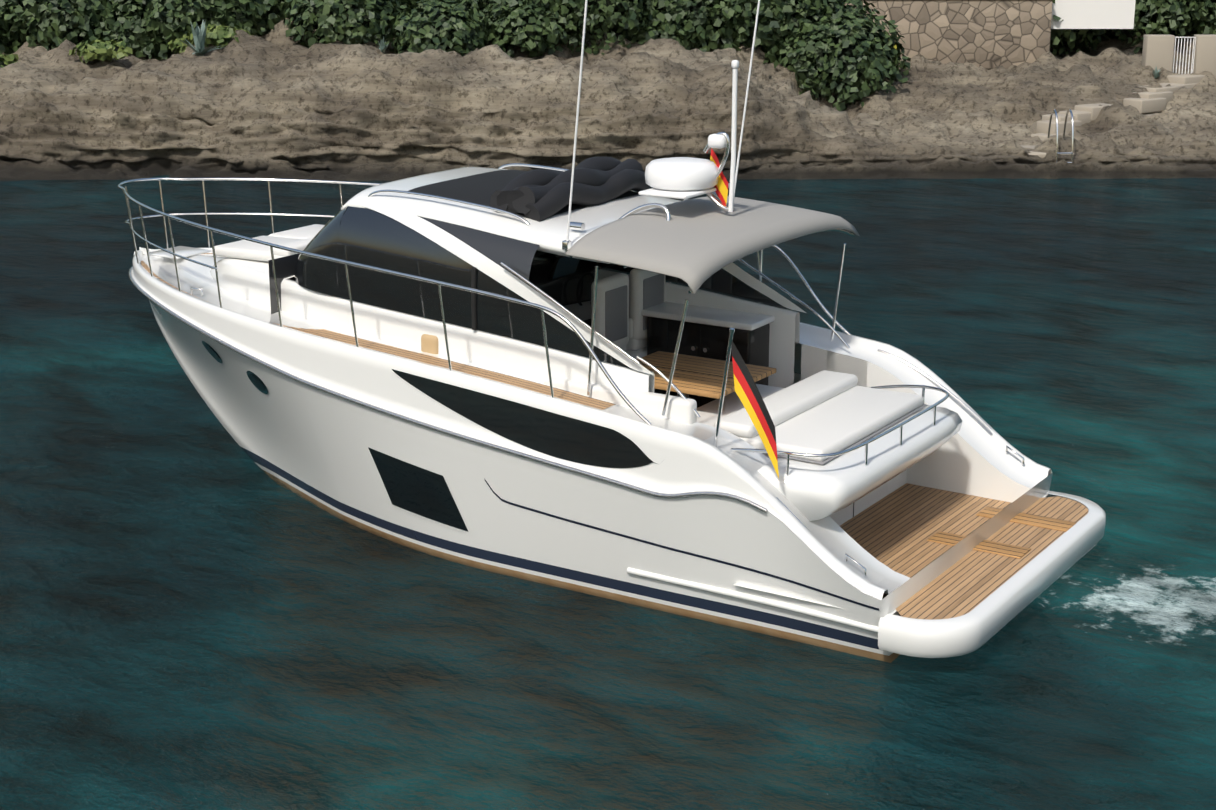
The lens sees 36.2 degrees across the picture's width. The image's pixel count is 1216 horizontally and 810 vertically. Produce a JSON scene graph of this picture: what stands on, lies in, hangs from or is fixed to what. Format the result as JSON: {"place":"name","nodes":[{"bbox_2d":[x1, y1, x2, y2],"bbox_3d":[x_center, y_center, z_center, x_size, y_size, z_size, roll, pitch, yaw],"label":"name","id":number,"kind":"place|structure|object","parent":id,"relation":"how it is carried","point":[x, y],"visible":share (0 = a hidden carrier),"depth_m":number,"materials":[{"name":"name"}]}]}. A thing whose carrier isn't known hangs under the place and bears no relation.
{"place":"outdoors","nodes":[
{"label":"outdoors","id":0,"kind":"place"},
{"bbox_2d":[0,175,1215,809],"bbox_3d":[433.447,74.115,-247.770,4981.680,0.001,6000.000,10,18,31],"label":"water","id":1,"kind":"structure","parent":0,"point":[200,609],"depth_m":15.39,"materials":[{"name":"liquid"}]},
{"bbox_2d":[149,300,1052,662],"bbox_3d":[-0.999,0.273,17.884,9.591,2.455,3.870,10,18,31],"label":"hull","id":2,"kind":"object","parent":1,"relation":"in","point":[301,440],"visible":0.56,"depth_m":15.59,"materials":[{"name":"paint"}]},
{"bbox_2d":[139,247,590,320],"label":"fore deck","id":3,"kind":"structure","parent":2,"relation":"on","point":[203,274],"depth_m":19.02,"materials":[{"name":"white"}]},
{"bbox_2d":[146,246,210,258],"bbox_3d":[-4.549,-1.619,19.700,0.462,0.020,0.500,10,18,31],"label":"anchor hatch","id":4,"kind":"object","parent":3,"relation":"on","point":[184,251],"visible":0.98,"depth_m":19.64,"materials":[{"name":"white"}]},
{"bbox_2d":[210,257,293,311],"bbox_3d":[-3.292,-1.458,18.917,2.039,0.378,2.329,10,18,31],"label":"trunk","id":5,"kind":"object","parent":3,"relation":"on","point":[247,279],"visible":0.15,"depth_m":17.94,"materials":[{"name":"white"}]},
{"bbox_2d":[212,236,302,261],"bbox_3d":[-3.286,-1.542,18.399,1.023,0.123,0.760,10,18,31],"label":"cushion","id":6,"kind":"object","parent":5,"relation":"on","point":[244,249],"visible":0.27,"depth_m":18.26,"materials":[{"name":"white fabric"}]},
{"bbox_2d":[268,224,324,238],"bbox_3d":[-2.857,-1.721,19.050,1.023,0.123,0.760,10,18,31],"label":"cushion","id":7,"kind":"object","parent":5,"relation":"on","point":[309,231],"visible":0.25,"depth_m":19.05,"materials":[{"name":"white fabric"}]},
{"bbox_2d":[273,237,313,255],"bbox_3d":[-2.746,-1.639,18.508,0.244,0.100,1.560,10,18,31],"label":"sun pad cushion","id":8,"kind":"object","parent":7,"relation":"on","point":[301,245],"visible":0.1,"depth_m":17.95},
{"bbox_2d":[294,206,436,296],"bbox_3d":[-2.165,-1.795,18.083,0.954,0.944,2.573,10,18,31],"label":"windscreen","id":9,"kind":"object","parent":5,"relation":"on","point":[316,274],"visible":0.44,"depth_m":16.96,"materials":[{"name":"black glass"}]},
{"bbox_2d":[366,444,471,534],"bbox_3d":[-1.664,0.734,16.274,1.119,0.660,0.151,12,19,37],"label":"window frame","id":10,"kind":"object","parent":2,"relation":"on","point":[443,474],"visible":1,"depth_m":16.21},
{"bbox_2d":[368,447,467,530],"bbox_3d":[-1.667,0.735,16.269,1.064,0.600,0.134,12,19,36],"label":"hull window","id":11,"kind":"structure","parent":10,"relation":"in","point":[418,490],"depth_m":16.26,"materials":[{"name":"black"}]},
{"bbox_2d":[129,266,767,512],"bbox_3d":[-2.278,-0.240,16.785,8.853,0.767,1.009,15,21,43],"label":"rub rail","id":12,"kind":"object","parent":2,"relation":"on","point":[508,450],"visible":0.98,"depth_m":15.66,"materials":[{"name":"grey"}]},
{"bbox_2d":[132,250,909,599],"bbox_3d":[-1.740,-0.033,16.702,9.778,1.392,1.351,13,20,39],"label":"bulwark","id":13,"kind":"object","parent":2,"relation":"attached to","point":[688,456],"visible":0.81,"depth_m":15.55,"materials":[{"name":"white"}]},
{"bbox_2d":[141,260,614,409],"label":"side deck","id":14,"kind":"structure","parent":13,"relation":"on","point":[521,383],"depth_m":15.97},
{"bbox_2d":[587,266,598,394],"bbox_3d":[-0.125,-0.605,15.255,0.097,1.078,0.028,-3,16,-12],"label":"bimini pole","id":15,"kind":"object","parent":14,"relation":"on","point":[592,329],"visible":0.92,"depth_m":15.24,"materials":[{"name":"silver metal"}]},
{"bbox_2d":[118,178,850,424],"bbox_3d":[-1.885,-1.324,18.028,7.607,1.127,3.732,10,18,31],"label":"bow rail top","id":16,"kind":"object","parent":13,"relation":"on","point":[607,375],"visible":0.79,"depth_m":16.68,"materials":[{"name":"silver metal"}]},
{"bbox_2d":[125,213,333,269],"bbox_3d":[-3.939,-1.813,19.245,2.653,0.060,3.066,10,18,31],"label":"bow rail","id":17,"kind":"object","parent":16,"relation":"on","point":[172,253],"visible":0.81,"depth_m":20.05,"materials":[{"name":"silver metal"}]},
{"bbox_2d":[392,369,662,467],"bbox_3d":[-0.712,0.138,15.323,2.740,0.523,0.018,10,18,31],"label":"hull window","id":18,"kind":"structure","parent":13,"relation":"attached to","point":[560,436],"depth_m":15.23,"materials":[{"name":"black glass"}]},
{"bbox_2d":[662,300,688,415],"bbox_3d":[0.537,-0.375,14.852,0.206,0.952,0.028,0,15,-1],"label":"awning pole","id":19,"kind":"object","parent":13,"relation":"on","point":[675,357],"visible":1,"depth_m":14.84,"materials":[{"name":"silver metal"}]},
{"bbox_2d":[714,333,732,446],"bbox_3d":[0.887,-0.096,14.330,0.028,1.006,0.259,-8,17,-26],"label":"ensign staff","id":20,"kind":"object","parent":13,"relation":"on","point":[723,389],"visible":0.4,"depth_m":14.31,"materials":[{"name":"silver metal"}]},
{"bbox_2d":[731,341,775,441],"bbox_3d":[1.109,-0.100,14.156,0.379,0.801,0.035,6,16,20],"label":"german flag","id":21,"kind":"object","parent":20,"relation":"attached to","point":[739,360],"visible":1,"depth_m":14.14,"materials":[{"name":"black"}]},
{"bbox_2d":[133,248,1052,487],"bbox_3d":[-0.356,-0.612,18.804,9.778,1.392,1.351,7,17,23],"label":"bulwark","id":22,"kind":"object","parent":2,"relation":"attached to","point":[978,436],"visible":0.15,"depth_m":17.15,"materials":[{"name":"white"}]},
{"bbox_2d":[830,243,846,340],"bbox_3d":[2.144,-1.047,17.294,0.028,0.952,0.206,-7,17,-23],"label":"awning pole","id":23,"kind":"object","parent":22,"relation":"on","point":[838,288],"visible":1,"depth_m":17.27,"materials":[{"name":"silver metal"}]},
{"bbox_2d":[878,349,991,430],"bbox_3d":[3.028,-0.145,17.240,1.160,0.622,0.041,10,18,31],"label":"handrail","id":24,"kind":"object","parent":22,"relation":"on","point":[944,388],"visible":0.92,"depth_m":17.20,"materials":[{"name":"silver metal"}]},
{"bbox_2d":[484,478,878,610],"bbox_3d":[0.516,1.076,14.860,3.640,0.431,0.077,9,18,31],"label":"hull trim line","id":25,"kind":"object","parent":2,"relation":"attached to","point":[701,556],"visible":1,"depth_m":14.83,"materials":[{"name":"black"}]},
{"bbox_2d":[627,567,877,632],"bbox_3d":[1.132,1.530,14.674,2.282,0.076,0.082,10,18,32],"label":"aft strake","id":26,"kind":"object","parent":2,"relation":"on","point":[760,600],"visible":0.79,"depth_m":14.65,"materials":[{"name":"white"}]},
{"bbox_2d":[734,494,1048,613],"bbox_3d":[2.510,1.112,15.806,1.320,0.001,3.600,10,18,31],"label":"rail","id":27,"kind":"object","parent":2,"relation":"on","point":[777,593],"visible":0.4,"depth_m":14.50,"materials":[{"name":"white"}]},
{"bbox_2d":[840,483,1087,619],"bbox_3d":[2.736,1.144,15.665,1.757,0.001,3.460,10,18,31],"label":"teak decking","id":28,"kind":"object","parent":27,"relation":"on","point":[896,529],"visible":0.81,"depth_m":15.74,"materials":[{"name":"wood"}]},
{"bbox_2d":[829,482,887,525],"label":"transom wall","id":29,"kind":"structure","parent":28,"relation":"on","point":[841,517],"depth_m":16.36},
{"bbox_2d":[927,531,1030,558],"bbox_3d":[3.104,1.169,15.553,0.820,0.012,0.260,10,18,31],"label":"hatch","id":30,"kind":"object","parent":28,"relation":"on","point":[1003,549],"visible":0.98,"depth_m":15.52,"materials":[{"name":"brown wood"}]},
{"bbox_2d":[976,506,1075,531],"bbox_3d":[3.644,0.993,16.193,0.820,0.012,0.260,10,18,31],"label":"hatch","id":31,"kind":"object","parent":28,"relation":"on","point":[1039,521],"visible":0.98,"depth_m":16.13,"materials":[{"name":"brown wood"}]},
{"bbox_2d":[827,351,1030,502],"bbox_3d":[2.907,0.207,16.950,2.050,1.178,0.003,10,18,32],"label":"bulwark","id":32,"kind":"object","parent":2,"relation":"attached to","point":[957,463],"depth_m":16.90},
{"bbox_2d":[984,548,1091,643],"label":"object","id":33,"kind":"structure","parent":1,"relation":"on","point":[1037,596],"depth_m":15.12,"materials":[{"name":"white"}]},
{"bbox_2d":[878,491,1105,657],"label":"swim platform","id":34,"kind":"structure","parent":33,"relation":"on","point":[987,618],"depth_m":14.29,"materials":[{"name":"white"}]},
{"bbox_2d":[0,18,1215,180],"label":"shore rock","id":35,"kind":"object","parent":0,"point":[276,102],"visible":0.44,"depth_m":38.90,"materials":[{"name":"stone"}]},
{"bbox_2d":[0,0,134,53],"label":"shrub","id":36,"kind":"object","parent":35,"relation":"on","point":[84,19],"depth_m":42.68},
{"bbox_2d":[69,39,134,62],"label":"shrub","id":37,"kind":"object","parent":35,"relation":"on","point":[104,49],"depth_m":41.15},
{"bbox_2d":[83,0,195,59],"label":"shrub","id":38,"kind":"object","parent":35,"relation":"on","point":[143,43],"depth_m":42.86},
{"bbox_2d":[113,0,283,53],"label":"shrub","id":39,"kind":"object","parent":35,"relation":"on","point":[255,22],"depth_m":42.71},
{"bbox_2d":[179,20,222,55],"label":"agave","id":40,"kind":"object","parent":35,"relation":"on","point":[199,36],"visible":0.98,"depth_m":41.33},
{"bbox_2d":[183,24,254,48],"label":"shrub","id":41,"kind":"object","parent":35,"relation":"on","point":[221,35],"depth_m":41.87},
{"bbox_2d":[273,0,411,51],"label":"shrub","id":42,"kind":"object","parent":35,"relation":"on","point":[303,29],"depth_m":41.58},
{"bbox_2d":[382,0,497,55],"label":"shrub","id":43,"kind":"object","parent":35,"relation":"on","point":[466,25],"depth_m":40.99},
{"bbox_2d":[456,0,569,47],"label":"shrub","id":44,"kind":"object","parent":35,"relation":"on","point":[512,3],"depth_m":42.12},
{"bbox_2d":[482,1,565,59],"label":"shrub","id":45,"kind":"object","parent":35,"relation":"on","point":[508,24],"depth_m":41.75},
{"bbox_2d":[512,0,617,52],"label":"shrub","id":46,"kind":"object","parent":35,"relation":"on","point":[570,26],"depth_m":42.23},
{"bbox_2d":[564,0,653,55],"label":"shrub","id":47,"kind":"object","parent":35,"relation":"on","point":[631,18],"depth_m":42.31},
{"bbox_2d":[620,0,710,49],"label":"shrub","id":48,"kind":"object","parent":35,"relation":"on","point":[641,40],"depth_m":43.00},
{"bbox_2d":[627,0,755,51],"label":"shrub","id":49,"kind":"object","parent":35,"relation":"on","point":[682,11],"depth_m":43.04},
{"bbox_2d":[710,0,811,38],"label":"shrub","id":50,"kind":"object","parent":35,"relation":"on","point":[766,23],"visible":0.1,"depth_m":43.23,"materials":[{"name":"green plant"}]},
{"bbox_2d":[710,0,856,63],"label":"shrub","id":51,"kind":"object","parent":35,"relation":"on","point":[763,30],"depth_m":43.31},
{"bbox_2d":[747,0,879,81],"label":"shrub","id":52,"kind":"object","parent":35,"relation":"on","point":[795,28],"depth_m":43.61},
{"bbox_2d":[764,0,910,110],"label":"shrub","id":53,"kind":"object","parent":35,"relation":"on","point":[884,54],"depth_m":43.14,"materials":[{"name":"plant"}]},
{"bbox_2d":[844,0,1052,68],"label":"stone wall","id":54,"kind":"structure","parent":35,"relation":"on","point":[992,34],"depth_m":45.68,"materials":[{"name":"stone"}]},
{"bbox_2d":[1036,120,1080,134],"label":"path step","id":55,"kind":"object","parent":35,"relation":"on","point":[1042,126],"visible":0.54,"depth_m":40.92,"materials":[{"name":"beige concrete"}]},
{"bbox_2d":[1050,0,1108,55],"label":"shrub","id":56,"kind":"object","parent":35,"relation":"on","point":[1069,37],"visible":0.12,"depth_m":46.92,"materials":[{"name":"green plant"}]},
{"bbox_2d":[1051,0,1135,28],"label":"wall","id":57,"kind":"structure","parent":35,"relation":"on","point":[1095,14],"depth_m":45.91,"materials":[{"name":"white"}]},
{"bbox_2d":[1102,0,1209,53],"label":"shrub","id":58,"kind":"object","parent":57,"relation":"on","point":[1172,10],"depth_m":47.13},
{"bbox_2d":[1074,103,1112,120],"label":"path step","id":59,"kind":"object","parent":35,"relation":"on","point":[1094,109],"visible":0.46,"depth_m":41.55,"materials":[{"name":"beige concrete"}]},
{"bbox_2d":[1123,98,1165,113],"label":"path step","id":60,"kind":"object","parent":35,"relation":"on","point":[1145,105],"visible":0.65,"depth_m":42.56,"materials":[{"name":"beige concrete"}]},
{"bbox_2d":[1141,34,1174,71],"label":"gate post","id":61,"kind":"object","parent":35,"relation":"on","point":[1158,52],"visible":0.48,"depth_m":44.40,"materials":[{"name":"beige concrete"}]},
{"bbox_2d":[1167,74,1204,83],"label":"path step","id":62,"kind":"object","parent":35,"relation":"on","point":[1184,79],"visible":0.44,"depth_m":44.06,"materials":[{"name":"beige concrete"}]},
{"bbox_2d":[1182,0,1215,35],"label":"shrub","id":63,"kind":"object","parent":35,"relation":"on","point":[1207,17],"depth_m":47.28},
{"bbox_2d":[1192,34,1215,77],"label":"wall","id":64,"kind":"structure","parent":35,"relation":"on","point":[1205,54],"depth_m":44.43,"materials":[{"name":"beige concrete"}]},
{"bbox_2d":[591,273,628,346],"bbox_3d":[0.022,-0.854,17.369,0.128,0.700,0.540,10,18,31],"label":"seat","id":65,"kind":"object","parent":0,"point":[604,285],"visible":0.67,"depth_m":17.17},
{"bbox_2d":[605,285,626,341],"bbox_3d":[0.074,-0.845,17.337,0.028,0.500,0.380,10,18,31],"label":"helm seat back pad","id":66,"kind":"object","parent":65,"relation":"attached to","point":[615,314],"visible":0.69,"depth_m":17.31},
{"bbox_2d":[629,268,665,339],"bbox_3d":[0.381,-1.004,17.915,0.128,0.700,0.540,10,18,31],"label":"door frame","id":67,"kind":"object","parent":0,"point":[637,277],"visible":0.42,"depth_m":17.70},
{"bbox_2d":[643,274,663,329],"bbox_3d":[0.433,-0.995,17.882,0.028,0.500,0.380,10,18,31],"label":"helm seat back pad","id":68,"kind":"object","parent":67,"relation":"attached to","point":[653,290],"visible":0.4,"depth_m":17.82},
{"bbox_2d":[697,384,784,426],"bbox_3d":[0.989,0.089,15.942,0.480,0.100,1.910,10,18,31],"label":"bench seat","id":69,"kind":"object","parent":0,"point":[708,412],"visible":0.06,"depth_m":16.03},
{"bbox_2d":[732,357,777,460],"bbox_3d":[1.120,0.032,14.169,0.380,0.800,0.035,5,16,19],"label":"german flag","id":70,"kind":"object","parent":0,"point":[739,376],"visible":1,"depth_m":14.15,"materials":[{"name":"red"}]},
{"bbox_2d":[734,375,778,477],"bbox_3d":[1.132,0.164,14.182,0.381,0.799,0.033,5,16,18],"label":"german flag","id":71,"kind":"object","parent":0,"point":[741,394],"visible":1,"depth_m":14.16,"materials":[{"name":"yellow"}]},
{"label":"cockpit floor","id":72,"kind":"structure","parent":0,"visible":0},
{"bbox_2d":[282,279,653,392],"bbox_3d":[-1.374,-0.237,16.424,4.166,1.273,0.212,11,19,34],"label":"trunk","id":73,"kind":"object","parent":72,"relation":"on","point":[512,355],"visible":0.23,"depth_m":16.17,"materials":[{"name":"white"}]},
{"bbox_2d":[421,334,437,353],"bbox_3d":[-1.356,-0.467,16.718,0.200,0.500,0.850,10,18,31],"label":"hatch","id":74,"kind":"object","parent":73,"relation":"attached to","point":[429,343],"visible":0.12,"depth_m":16.32,"materials":[{"name":"beige"}]},
{"bbox_2d":[337,206,631,368],"bbox_3d":[-1.130,-1.040,15.978,3.212,1.054,0.197,11,19,36],"label":"side glass","id":75,"kind":"object","parent":73,"relation":"on","point":[366,236],"visible":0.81,"depth_m":16.25,"materials":[{"name":"black"}]},
{"bbox_2d":[364,206,653,374],"bbox_3d":[-1.019,-1.038,15.944,3.434,1.110,0.162,12,19,36],"label":"frame","id":76,"kind":"object","parent":73,"relation":"on","point":[469,254],"visible":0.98,"depth_m":15.80,"materials":[{"name":"white"}]},
{"bbox_2d":[471,267,476,329],"bbox_3d":[-1.147,-0.917,15.968,0.044,0.547,0.062,10,18,31],"label":"mullion","id":77,"kind":"object","parent":76,"relation":"attached to","point":[473,299],"visible":0.88,"depth_m":15.95,"materials":[{"name":"black"}]},
{"bbox_2d":[418,216,539,284],"bbox_3d":[-1.500,-1.435,16.255,2.169,0.494,0.231,10,18,33],"label":"window","id":78,"kind":"structure","parent":76,"relation":"attached to","point":[516,255],"depth_m":15.83,"materials":[{"name":"grey"}]},
{"bbox_2d":[341,167,679,263],"bbox_3d":[-0.593,-1.820,17.041,2.929,0.373,2.388,10,18,31],"label":"hardtop","id":79,"kind":"object","parent":76,"relation":"on","point":[548,235],"visible":0.38,"depth_m":16.34,"materials":[{"name":"white"}]},
{"bbox_2d":[368,190,529,224],"bbox_3d":[-1.420,-1.752,16.376,1.778,0.192,0.028,10,18,31],"label":"roof rail","id":80,"kind":"object","parent":79,"relation":"on","point":[526,222],"visible":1,"depth_m":16.32,"materials":[{"name":"silver metal"}]},
{"bbox_2d":[409,170,638,216],"bbox_3d":[-0.749,-1.963,17.104,1.520,0.139,1.700,10,18,31],"label":"sunroof","id":81,"kind":"object","parent":79,"relation":"on","point":[481,188],"visible":0.42,"depth_m":16.99,"materials":[{"name":"black"}]},
{"bbox_2d":[497,157,621,213],"bbox_3d":[-0.394,-2.019,16.857,0.275,0.343,1.892,10,18,31],"label":"canvas fold","id":82,"kind":"object","parent":79,"relation":"on","point":[541,177],"visible":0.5,"depth_m":16.38,"materials":[{"name":"black"}]},
{"bbox_2d":[562,240,570,250],"bbox_3d":[-0.345,-1.336,15.537,0.056,0.080,0.070,10,18,31],"label":"antenna base","id":83,"kind":"object","parent":79,"relation":"on","point":[566,245],"visible":0.85,"depth_m":15.51,"materials":[{"name":"silver metal"}]},
{"bbox_2d":[566,0,587,240],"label":"antenna","id":84,"kind":"object","parent":83,"relation":"on","point":[577,115],"visible":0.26,"depth_m":15.19,"materials":[{"name":"white plastic"}]},
{"bbox_2d":[512,159,643,213],"bbox_3d":[-0.239,-1.983,16.760,0.275,0.321,1.836,10,18,31],"label":"canvas fold","id":85,"kind":"object","parent":79,"relation":"on","point":[587,176],"visible":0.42,"depth_m":16.53,"materials":[{"name":"black"}]},
{"bbox_2d":[524,169,649,221],"bbox_3d":[-0.157,-1.899,16.735,0.236,0.310,1.869,10,18,31],"label":"canvas fold","id":86,"kind":"object","parent":79,"relation":"on","point":[554,200],"visible":0.81,"depth_m":16.52,"materials":[{"name":"black"}]},
{"bbox_2d":[619,203,670,220],"bbox_3d":[0.305,-1.626,15.906,0.516,0.214,0.114,8,17,25],"label":"handrail","id":87,"kind":"object","parent":79,"relation":"on","point":[651,205],"visible":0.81,"depth_m":15.88,"materials":[{"name":"silver metal"}]},
{"bbox_2d":[565,196,859,293],"bbox_3d":[0.982,-1.480,16.098,1.220,0.382,3.050,10,18,31],"label":"bimini","id":88,"kind":"object","parent":79,"relation":"attached to","point":[694,244],"visible":0.96,"depth_m":15.44,"materials":[{"name":"grey fabric"}]},
{"bbox_2d":[639,183,729,198],"bbox_3d":[0.684,-1.881,16.184,0.466,0.030,0.850,10,18,31],"label":"radar mount","id":89,"kind":"object","parent":88,"relation":"on","point":[669,194],"visible":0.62,"depth_m":15.90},
{"bbox_2d":[645,157,718,190],"bbox_3d":[0.644,-2.023,16.171,0.650,0.240,0.650,10,18,31],"label":"radome","id":90,"kind":"object","parent":89,"relation":"on","point":[682,174],"visible":0.98,"depth_m":15.93,"materials":[{"name":"white plastic"}]},
{"bbox_2d":[703,132,729,188],"bbox_3d":[0.936,-2.101,16.019,0.260,0.515,0.040,10,18,31],"label":"mast hoop","id":91,"kind":"object","parent":89,"relation":"on","point":[725,156],"visible":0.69,"depth_m":15.95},
{"bbox_2d":[728,69,737,211],"bbox_3d":[1.068,-2.256,15.889,0.062,1.221,0.044,10,18,31],"label":"light mast","id":92,"kind":"object","parent":89,"relation":"attached to","point":[733,137],"visible":1,"depth_m":15.87,"materials":[{"name":"white plastic"}]},
{"bbox_2d":[734,0,759,196],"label":"antenna","id":93,"kind":"object","parent":79,"relation":"on","point":[748,82],"visible":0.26,"depth_m":16.94,"materials":[{"name":"white plastic"}]},
{"bbox_2d":[500,262,639,364],"bbox_3d":[-0.327,-0.765,15.394,1.390,0.704,0.039,10,18,32],"label":"handrail","id":94,"kind":"object","parent":76,"relation":"attached to","point":[570,313],"visible":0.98,"depth_m":15.37,"materials":[{"name":"silver metal"}]},
{"bbox_2d":[441,246,799,387],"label":"interior wall","id":95,"kind":"structure","parent":72,"relation":"on","point":[784,335],"depth_m":17.56,"materials":[{"name":"white"}]},
{"bbox_2d":[534,250,783,307],"bbox_3d":[0.293,-1.636,18.140,3.212,1.054,0.197,8,17,26],"label":"side glass","id":96,"kind":"object","parent":95,"relation":"on","point":[722,281],"visible":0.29,"depth_m":17.80,"materials":[{"name":"black"}]},
{"bbox_2d":[723,263,805,312],"bbox_3d":[0.370,-1.619,18.055,3.434,1.110,0.162,8,17,26],"label":"frame","id":97,"kind":"object","parent":95,"relation":"on","point":[736,271],"visible":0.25,"depth_m":17.60,"materials":[{"name":"white"}]},
{"bbox_2d":[637,351,776,398],"bbox_3d":[0.697,-0.274,16.310,1.216,0.045,1.060,10,18,31],"label":"table top","id":98,"kind":"object","parent":72,"relation":"on","point":[697,384],"visible":0.71,"depth_m":16.24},
{"bbox_2d":[647,317,769,407],"bbox_3d":[1.008,-0.424,17.845,1.120,0.880,0.640,10,18,31],"label":"cabinet","id":99,"kind":"object","parent":72,"relation":"on","point":[752,346],"visible":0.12,"depth_m":17.50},
{"bbox_2d":[641,301,774,330],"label":"countertop","id":100,"kind":"structure","parent":99,"relation":"on","point":[716,316],"depth_m":17.50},
{"bbox_2d":[801,344,866,386],"bbox_3d":[2.108,-0.197,17.385,0.683,0.686,0.001,10,18,32],"label":"side panel","id":101,"kind":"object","parent":72,"relation":"on","point":[814,360],"depth_m":17.43,"materials":[{"name":"white"}]},
{"bbox_2d":[758,405,961,520],"bbox_3d":[1.871,0.415,15.605,1.390,0.430,2.540,10,18,31],"label":"sunpad moulding","id":102,"kind":"object","parent":72,"relation":"on","point":[809,491],"visible":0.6,"depth_m":14.70,"materials":[{"name":"plastic"}]},
{"bbox_2d":[714,370,857,437],"bbox_3d":[1.544,-0.018,15.842,0.370,0.120,2.030,10,18,31],"label":"sunbed backrest","id":103,"kind":"object","parent":102,"relation":"on","point":[797,398],"visible":0.92,"depth_m":15.78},
{"bbox_2d":[739,386,923,460],"bbox_3d":[1.818,0.117,15.698,0.980,0.105,2.030,10,18,31],"label":"sun cushion","id":104,"kind":"object","parent":102,"relation":"on","point":[845,419],"visible":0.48,"depth_m":15.46,"materials":[{"name":"white fabric"}]},
{"bbox_2d":[731,385,948,457],"bbox_3d":[1.907,0.121,15.525,1.216,0.126,2.548,10,18,31],"label":"handrail","id":105,"kind":"object","parent":102,"relation":"on","point":[865,442],"visible":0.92,"depth_m":14.85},
{"bbox_2d":[762,404,927,464],"bbox_3d":[1.827,0.163,15.705,1.000,0.012,2.070,10,18,31],"label":"cushion base","id":106,"kind":"object","parent":102,"relation":"on","point":[868,436],"visible":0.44,"depth_m":15.24,"materials":[{"name":"grey"}]},
{"bbox_3d":[0.189,0.434,15.630,1.470,0.400,0.470,10,18,31],"label":"port bench","id":107,"kind":"object","parent":72,"relation":"on","visible":0},
{"bbox_2d":[544,377,696,423],"bbox_3d":[0.088,0.031,15.382,1.440,0.350,0.140,10,18,31],"label":"bench back","id":108,"kind":"object","parent":107,"relation":"on","point":[680,409],"visible":0.44,"depth_m":15.18,"materials":[{"name":"white"}]},
{"label":"saloon floor","id":109,"kind":"structure","parent":0,"visible":0},
{"bbox_2d":[268,254,299,313],"bbox_3d":[-2.459,-0.921,18.517,0.001,1.480,2.600,10,18,31],"label":"saloon bulkhead","id":110,"kind":"object","parent":109,"relation":"on","point":[284,266],"visible":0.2,"depth_m":17.43,"materials":[{"name":"grey"}]},
{"bbox_2d":[528,258,605,326],"bbox_3d":[-0.722,-0.737,18.376,0.840,1.200,1.350,10,18,31],"label":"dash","id":111,"kind":"object","parent":109,"relation":"on","point":[561,290],"visible":0.06,"depth_m":18.09,"materials":[{"name":"grey"}]},
{"bbox_2d":[552,257,579,278],"bbox_3d":[-0.396,-1.344,17.964,0.081,0.210,0.400,10,18,31],"label":"window","id":112,"kind":"structure","parent":111,"relation":"attached to","point":[566,265],"depth_m":17.94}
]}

